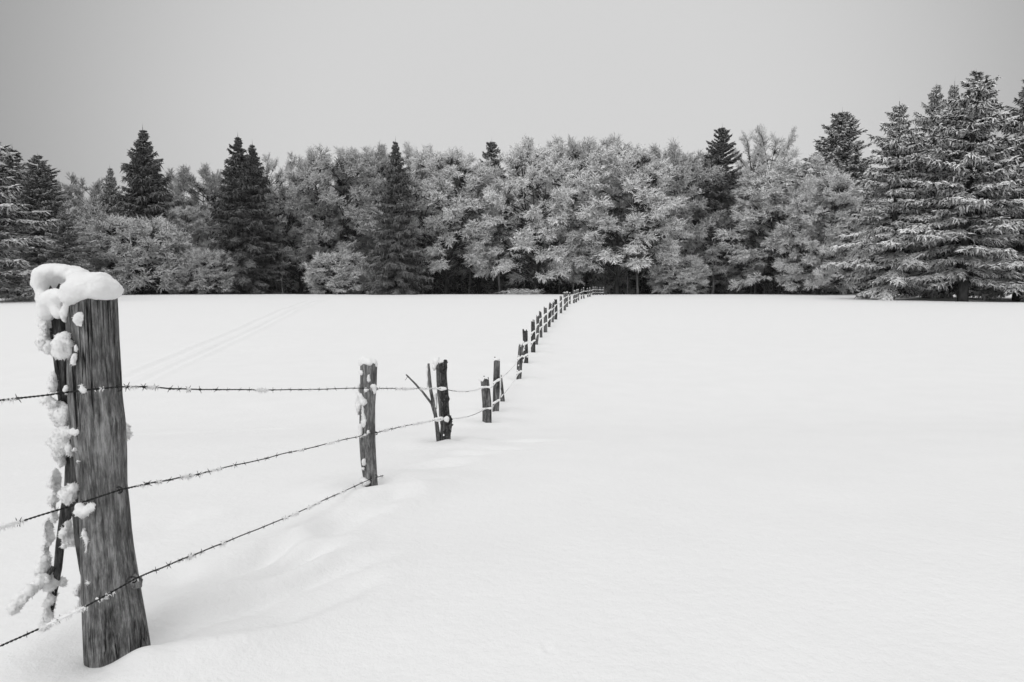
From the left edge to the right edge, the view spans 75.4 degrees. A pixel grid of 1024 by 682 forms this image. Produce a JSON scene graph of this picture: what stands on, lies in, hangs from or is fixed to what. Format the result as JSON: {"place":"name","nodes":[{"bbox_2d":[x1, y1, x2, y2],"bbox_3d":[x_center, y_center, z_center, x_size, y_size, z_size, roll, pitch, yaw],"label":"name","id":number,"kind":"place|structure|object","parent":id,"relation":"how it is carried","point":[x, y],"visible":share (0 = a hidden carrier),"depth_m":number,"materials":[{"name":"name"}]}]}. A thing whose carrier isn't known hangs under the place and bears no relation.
{"place":"outdoors","nodes":[
{"label":"outdoors","id":0,"kind":"place"},
{"bbox_2d":[0,294,1023,681],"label":"snow field","id":1,"kind":"structure","parent":0,"point":[724,488],"depth_m":4.65,"materials":[{"name":"white snow"}]},
{"bbox_2d":[6,263,150,667],"bbox_3d":[-1.447,0.590,2.274,0.476,1.707,0.267,1,5,9],"label":"fence post","id":2,"kind":"object","parent":1,"relation":"on","point":[78,338],"visible":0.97,"depth_m":2.20,"materials":[{"name":"grey wood"}]},
{"bbox_2d":[0,475,382,646],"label":"barbed wire","id":3,"kind":"object","parent":2,"relation":"attached to","point":[55,621],"visible":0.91,"depth_m":2.27,"materials":[{"name":"grey metal"}]},
{"bbox_2d":[0,292,603,530],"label":"barbed wire","id":4,"kind":"object","parent":2,"relation":"attached to","point":[3,526],"visible":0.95,"depth_m":2.94,"materials":[{"name":"grey metal"}]},
{"bbox_2d":[0,289,603,405],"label":"barbed wire","id":5,"kind":"object","parent":2,"relation":"attached to","point":[189,389],"visible":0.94,"depth_m":2.98,"materials":[{"name":"grey metal"}]},
{"bbox_2d":[355,356,377,486],"bbox_3d":[-1.029,0.689,4.722,0.180,1.171,0.178,0,5,0],"label":"fence post","id":6,"kind":"object","parent":1,"relation":"on","point":[365,399],"visible":0.91,"depth_m":4.67,"materials":[{"name":"grey wood"}]},
{"bbox_2d":[405,363,440,441],"bbox_3d":[-0.922,0.677,6.899,0.374,0.890,0.128,-1,5,-10],"label":"forked stake","id":7,"kind":"object","parent":1,"relation":"on","point":[431,401],"visible":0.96,"depth_m":6.88,"materials":[{"name":"grey wood"}]},
{"bbox_2d":[432,358,452,440],"bbox_3d":[-0.719,0.734,6.872,0.224,1.120,0.201,0,5,0],"label":"fence post","id":8,"kind":"object","parent":1,"relation":"on","point":[439,366],"visible":0.88,"depth_m":6.84,"materials":[{"name":"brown wood"}]},
{"bbox_2d":[0,0,1023,222],"label":"sky","id":9,"kind":"structure","parent":0,"point":[80,80],"materials":[{"name":"grey"}]},
{"bbox_3d":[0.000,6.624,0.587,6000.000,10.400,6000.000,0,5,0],"label":"snow terrain","id":10,"kind":"structure","parent":0,"visible":0},
{"bbox_2d":[0,294,34,301],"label":"frosted bush","id":11,"kind":"object","parent":10,"relation":"on","point":[15,298],"visible":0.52,"depth_m":58.64,"materials":[{"name":"grey plant"}]},
{"bbox_2d":[0,149,57,296],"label":"spruce tree","id":12,"kind":"object","parent":10,"relation":"on","point":[10,165],"visible":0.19,"depth_m":81.67,"materials":[{"name":"grey plant"}]},
{"bbox_2d":[0,142,58,295],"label":"spruce tree","id":13,"kind":"object","parent":10,"relation":"on","point":[18,267],"visible":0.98,"depth_m":56.93,"materials":[{"name":"grey plant"}]},
{"bbox_2d":[0,151,97,290],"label":"fir tree","id":14,"kind":"object","parent":10,"relation":"on","point":[38,181],"visible":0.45,"depth_m":79.83,"materials":[{"name":"grey plant"}]},
{"bbox_2d":[38,207,91,267],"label":"spruce tree","id":15,"kind":"object","parent":10,"relation":"on","point":[60,252],"visible":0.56,"depth_m":70.81,"materials":[{"name":"grey plant"}]},
{"bbox_2d":[45,172,126,250],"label":"beech tree","id":16,"kind":"object","parent":10,"relation":"on","point":[95,190],"visible":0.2,"depth_m":121.26,"materials":[{"name":"grey plant"}]},
{"bbox_2d":[86,162,128,292],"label":"spruce tree","id":17,"kind":"object","parent":10,"relation":"on","point":[109,188],"visible":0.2,"depth_m":105.70,"materials":[{"name":"grey plant"}]},
{"bbox_2d":[75,211,197,294],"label":"young beech","id":18,"kind":"object","parent":10,"relation":"on","point":[122,263],"visible":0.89,"depth_m":87.96,"materials":[{"name":"grey plant"}]},
{"bbox_2d":[107,125,191,294],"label":"spruce tree","id":19,"kind":"object","parent":10,"relation":"on","point":[146,195],"visible":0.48,"depth_m":101.13,"materials":[{"name":"black plant"}]},
{"bbox_2d":[150,204,223,293],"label":"beech tree","id":20,"kind":"object","parent":10,"relation":"on","point":[193,227],"visible":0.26,"depth_m":101.98,"materials":[{"name":"grey plant"}]},
{"bbox_2d":[162,162,233,293],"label":"beech tree","id":21,"kind":"object","parent":10,"relation":"on","point":[179,186],"visible":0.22,"depth_m":116.46,"materials":[{"name":"grey plant"}]},
{"bbox_2d":[172,246,241,293],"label":"young beech","id":22,"kind":"object","parent":10,"relation":"on","point":[205,277],"visible":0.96,"depth_m":90.63,"materials":[{"name":"grey plant"}]},
{"bbox_2d":[196,136,287,293],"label":"spruce tree","id":23,"kind":"object","parent":10,"relation":"on","point":[238,223],"visible":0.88,"depth_m":94.17,"materials":[{"name":"black plant"}]},
{"bbox_2d":[228,144,289,293],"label":"spruce tree","id":24,"kind":"object","parent":10,"relation":"on","point":[259,178],"visible":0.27,"depth_m":97.92,"materials":[{"name":"black plant"}]},
{"bbox_2d":[258,151,305,291],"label":"beech tree","id":25,"kind":"object","parent":10,"relation":"on","point":[272,164],"visible":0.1,"depth_m":119.13,"materials":[{"name":"grey plant"}]},
{"bbox_2d":[274,243,292,292],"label":"bare sapling","id":26,"kind":"object","parent":10,"relation":"on","point":[281,278],"visible":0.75,"depth_m":97.85,"materials":[{"name":"grey plant"}]},
{"bbox_2d":[263,183,344,293],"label":"beech tree","id":27,"kind":"object","parent":10,"relation":"on","point":[286,202],"visible":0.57,"depth_m":100.61,"materials":[{"name":"grey plant"}]},
{"bbox_2d":[278,143,386,291],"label":"beech tree","id":28,"kind":"object","parent":10,"relation":"on","point":[312,179],"visible":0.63,"depth_m":102.09,"materials":[{"name":"grey plant"}]},
{"bbox_2d":[300,250,372,293],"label":"young beech","id":29,"kind":"object","parent":10,"relation":"on","point":[341,267],"visible":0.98,"depth_m":93.99,"materials":[{"name":"grey plant"}]},
{"bbox_2d":[317,142,421,289],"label":"beech tree","id":30,"kind":"object","parent":10,"relation":"on","point":[380,163],"visible":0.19,"depth_m":107.53,"materials":[{"name":"grey plant"}]},
{"bbox_2d":[362,139,433,294],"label":"spruce tree","id":31,"kind":"object","parent":10,"relation":"on","point":[399,259],"visible":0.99,"depth_m":90.77,"materials":[{"name":"black plant"}]},
{"bbox_2d":[383,140,447,257],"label":"beech tree","id":32,"kind":"object","parent":10,"relation":"on","point":[408,152],"visible":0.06,"depth_m":114.67,"materials":[{"name":"grey plant"}]},
{"bbox_2d":[376,143,512,293],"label":"beech tree","id":33,"kind":"object","parent":10,"relation":"on","point":[424,166],"visible":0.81,"depth_m":98.18,"materials":[{"name":"grey plant"}]},
{"bbox_2d":[458,238,482,293],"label":"bare sapling","id":34,"kind":"object","parent":10,"relation":"on","point":[469,277],"visible":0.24,"depth_m":106.67,"materials":[{"name":"grey plant"}]},
{"bbox_2d":[439,163,523,293],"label":"beech tree","id":35,"kind":"object","parent":10,"relation":"on","point":[456,184],"visible":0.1,"depth_m":108.70,"materials":[{"name":"grey plant"}]},
{"bbox_2d":[478,376,491,422],"bbox_3d":[-0.369,0.934,9.248,0.200,0.899,0.150,0,5,0],"label":"fence post","id":36,"kind":"object","parent":10,"relation":"on","point":[486,404],"visible":0.81,"depth_m":9.21,"materials":[{"name":"grey wood"}]},
{"bbox_2d":[463,141,517,293],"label":"fir tree","id":37,"kind":"object","parent":10,"relation":"on","point":[488,155],"visible":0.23,"depth_m":111.35,"materials":[{"name":"black plant"}]},
{"bbox_2d":[492,357,500,411],"bbox_3d":[-0.243,0.802,10.311,0.151,1.120,0.120,0,5,0],"label":"fence post","id":38,"kind":"object","parent":10,"relation":"on","point":[496,386],"visible":0.84,"depth_m":10.27,"materials":[{"name":"grey wood"}]},
{"bbox_2d":[484,228,513,293],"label":"bare sapling","id":39,"kind":"object","parent":10,"relation":"on","point":[499,284],"visible":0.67,"depth_m":101.19,"materials":[{"name":"grey plant"}]},
{"bbox_2d":[500,376,504,400],"bbox_3d":[-0.151,0.913,11.458,0.153,0.685,0.108,0,5,0],"label":"brace stake","id":40,"kind":"object","parent":10,"relation":"on","point":[502,398],"visible":0.62,"depth_m":11.45,"materials":[{"name":"grey wood"}]},
{"bbox_2d":[0,159,1020,297],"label":"distant wood","id":41,"kind":"object","parent":10,"relation":"on","point":[458,284],"visible":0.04,"depth_m":115.93,"materials":[{"name":"black plant"}]},
{"bbox_2d":[516,343,522,379],"bbox_3d":[0.162,0.568,14.230,0.156,1.036,0.117,0,5,0],"label":"fence post","id":42,"kind":"object","parent":10,"relation":"on","point":[519,361],"visible":0.84,"depth_m":14.19,"materials":[{"name":"grey wood"}]},
{"bbox_2d":[499,288,542,294],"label":"frosted bush","id":43,"kind":"object","parent":10,"relation":"on","point":[525,291],"visible":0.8,"depth_m":95.55,"materials":[{"name":"grey plant"}]},
{"bbox_2d":[522,329,528,362],"bbox_3d":[0.338,0.245,17.132,0.200,1.129,0.165,0,5,0],"label":"fence post","id":44,"kind":"object","parent":10,"relation":"on","point":[525,343],"visible":0.82,"depth_m":17.08,"materials":[{"name":"grey wood"}]},
{"bbox_2d":[462,134,602,293],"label":"beech tree","id":45,"kind":"object","parent":10,"relation":"on","point":[515,162],"visible":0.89,"depth_m":96.76,"materials":[{"name":"grey plant"}]},
{"bbox_2d":[530,320,535,351],"bbox_3d":[0.625,-0.038,19.656,0.172,1.190,0.137,0,5,0],"label":"fence post","id":46,"kind":"object","parent":10,"relation":"on","point":[533,330],"visible":0.77,"depth_m":19.61,"materials":[{"name":"grey wood"}]},
{"bbox_2d":[535,315,538,344],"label":"fence post","id":47,"kind":"object","parent":10,"relation":"on","point":[537,330],"visible":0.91,"depth_m":21.89,"materials":[{"name":"grey wood"}]},
{"bbox_2d":[539,311,542,337],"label":"fence post","id":48,"kind":"object","parent":10,"relation":"on","point":[540,323],"visible":0.77,"depth_m":24.66,"materials":[{"name":"grey wood"}]},
{"bbox_2d":[543,307,547,331],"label":"fence post","id":49,"kind":"object","parent":10,"relation":"on","point":[545,319],"visible":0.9,"depth_m":26.83,"materials":[{"name":"grey wood"}]},
{"bbox_2d":[548,303,551,326],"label":"fence post","id":50,"kind":"object","parent":10,"relation":"on","point":[549,314],"visible":0.77,"depth_m":29.18,"materials":[{"name":"grey wood"}]},
{"bbox_2d":[551,301,554,321],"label":"fence post","id":51,"kind":"object","parent":10,"relation":"on","point":[552,313],"visible":0.84,"depth_m":31.61,"materials":[{"name":"grey wood"}]},
{"bbox_2d":[554,299,557,318],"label":"fence post","id":52,"kind":"object","parent":10,"relation":"on","point":[556,308],"visible":0.79,"depth_m":33.50,"materials":[{"name":"grey wood"}]},
{"bbox_2d":[560,296,562,312],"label":"fence post","id":53,"kind":"object","parent":10,"relation":"on","point":[561,300],"visible":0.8,"depth_m":38.53,"materials":[{"name":"grey wood"}]},
{"bbox_2d":[563,292,565,309],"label":"fence post","id":54,"kind":"object","parent":10,"relation":"on","point":[564,294],"visible":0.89,"depth_m":41.74,"materials":[{"name":"grey wood"}]},
{"bbox_2d":[519,134,614,293],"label":"beech tree","id":55,"kind":"object","parent":10,"relation":"on","point":[572,151],"visible":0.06,"depth_m":110.25,"materials":[{"name":"grey plant"}]},
{"bbox_2d":[571,249,581,293],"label":"bare sapling","id":56,"kind":"object","parent":10,"relation":"on","point":[573,274],"visible":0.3,"depth_m":98.84,"materials":[{"name":"grey plant"}]},
{"bbox_2d":[574,253,602,292],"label":"bare sapling","id":57,"kind":"object","parent":10,"relation":"on","point":[590,278],"visible":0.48,"depth_m":104.95,"materials":[{"name":"grey plant"}]},
{"bbox_2d":[545,133,655,293],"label":"beech tree","id":58,"kind":"object","parent":10,"relation":"on","point":[600,284],"visible":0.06,"depth_m":109.56,"materials":[{"name":"grey plant"}]},
{"bbox_2d":[599,241,611,288],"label":"bare sapling","id":59,"kind":"object","parent":10,"relation":"on","point":[605,275],"visible":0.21,"depth_m":104.71,"materials":[{"name":"grey plant"}]},
{"bbox_2d":[544,140,693,293],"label":"beech tree","id":60,"kind":"object","parent":10,"relation":"on","point":[627,165],"visible":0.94,"depth_m":93.61,"materials":[{"name":"grey plant"}]},
{"bbox_2d":[614,253,638,293],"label":"bare sapling","id":61,"kind":"object","parent":10,"relation":"on","point":[627,277],"visible":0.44,"depth_m":100.77,"materials":[{"name":"grey plant"}]},
{"bbox_2d":[614,254,656,293],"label":"bare sapling","id":62,"kind":"object","parent":10,"relation":"on","point":[637,286],"visible":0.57,"depth_m":98.60,"materials":[{"name":"grey plant"}]},
{"bbox_2d":[643,241,653,293],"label":"bare sapling","id":63,"kind":"object","parent":10,"relation":"on","point":[648,263],"visible":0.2,"depth_m":100.04,"materials":[{"name":"grey plant"}]},
{"bbox_2d":[605,136,721,293],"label":"beech tree","id":64,"kind":"object","parent":10,"relation":"on","point":[685,169],"visible":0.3,"depth_m":100.94,"materials":[{"name":"grey plant"}]},
{"bbox_2d":[647,253,712,293],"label":"young beech","id":65,"kind":"object","parent":10,"relation":"on","point":[691,277],"visible":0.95,"depth_m":95.28,"materials":[{"name":"grey plant"}]},
{"bbox_2d":[639,146,758,293],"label":"beech tree","id":66,"kind":"object","parent":10,"relation":"on","point":[712,172],"visible":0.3,"depth_m":101.30,"materials":[{"name":"grey plant"}]},
{"bbox_2d":[703,239,735,293],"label":"bare sapling","id":67,"kind":"object","parent":10,"relation":"on","point":[713,283],"visible":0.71,"depth_m":101.60,"materials":[{"name":"grey plant"}]},
{"bbox_2d":[690,127,753,293],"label":"fir tree","id":68,"kind":"object","parent":10,"relation":"on","point":[719,194],"visible":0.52,"depth_m":102.80,"materials":[{"name":"black plant"}]},
{"bbox_2d":[741,235,763,293],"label":"bare sapling","id":69,"kind":"object","parent":10,"relation":"on","point":[754,268],"visible":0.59,"depth_m":98.43,"materials":[{"name":"grey plant"}]},
{"bbox_2d":[725,198,780,293],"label":"beech tree","id":70,"kind":"object","parent":10,"relation":"on","point":[752,200],"visible":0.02,"depth_m":105.59,"materials":[{"name":"grey plant"}]},
{"bbox_2d":[751,233,776,293],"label":"bare sapling","id":71,"kind":"object","parent":10,"relation":"on","point":[764,289],"visible":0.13,"depth_m":103.50,"materials":[{"name":"grey plant"}]},
{"bbox_2d":[728,123,806,293],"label":"beech tree","id":72,"kind":"object","parent":10,"relation":"on","point":[760,149],"visible":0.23,"depth_m":114.30,"materials":[{"name":"grey plant"}]},
{"bbox_2d":[765,253,781,293],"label":"bare sapling","id":73,"kind":"object","parent":10,"relation":"on","point":[769,280],"visible":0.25,"depth_m":102.14,"materials":[{"name":"grey plant"}]},
{"bbox_2d":[767,252,783,293],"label":"bare sapling","id":74,"kind":"object","parent":10,"relation":"on","point":[778,282],"visible":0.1,"depth_m":105.17,"materials":[{"name":"black plant"}]},
{"bbox_2d":[711,152,867,293],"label":"beech tree","id":75,"kind":"object","parent":10,"relation":"on","point":[770,200],"visible":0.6,"depth_m":93.80,"materials":[{"name":"grey plant"}]},
{"bbox_2d":[771,171,875,294],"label":"beech tree","id":76,"kind":"object","parent":10,"relation":"on","point":[813,185],"visible":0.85,"depth_m":87.62,"materials":[{"name":"grey plant"}]},
{"bbox_2d":[778,108,893,293],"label":"fir tree","id":77,"kind":"object","parent":10,"relation":"on","point":[855,166],"visible":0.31,"depth_m":94.26,"materials":[{"name":"grey plant"}]},
{"bbox_2d":[824,99,957,299],"bbox_3d":[38.084,-13.511,64.959,11.466,20.560,11.104,-4,6,-39],"label":"spruce tree","id":78,"kind":"object","parent":10,"relation":"on","point":[888,220],"visible":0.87,"depth_m":64.20,"materials":[{"name":"grey plant"}]},
{"bbox_2d":[895,85,965,298],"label":"spruce tree","id":79,"kind":"object","parent":10,"relation":"on","point":[924,121],"visible":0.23,"depth_m":69.80,"materials":[{"name":"grey plant"}]},
{"bbox_2d":[910,84,974,296],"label":"spruce tree","id":80,"kind":"object","parent":10,"relation":"on","point":[953,94],"visible":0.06,"depth_m":72.74,"materials":[{"name":"grey plant"}]},
{"bbox_2d":[875,66,1023,301],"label":"spruce tree","id":81,"kind":"object","parent":10,"relation":"on","point":[975,253],"visible":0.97,"depth_m":59.53,"materials":[{"name":"grey plant"}]},
{"bbox_2d":[956,79,1023,301],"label":"spruce tree","id":82,"kind":"object","parent":10,"relation":"on","point":[989,293],"visible":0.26,"depth_m":65.63,"materials":[{"name":"grey plant"}]}
]}

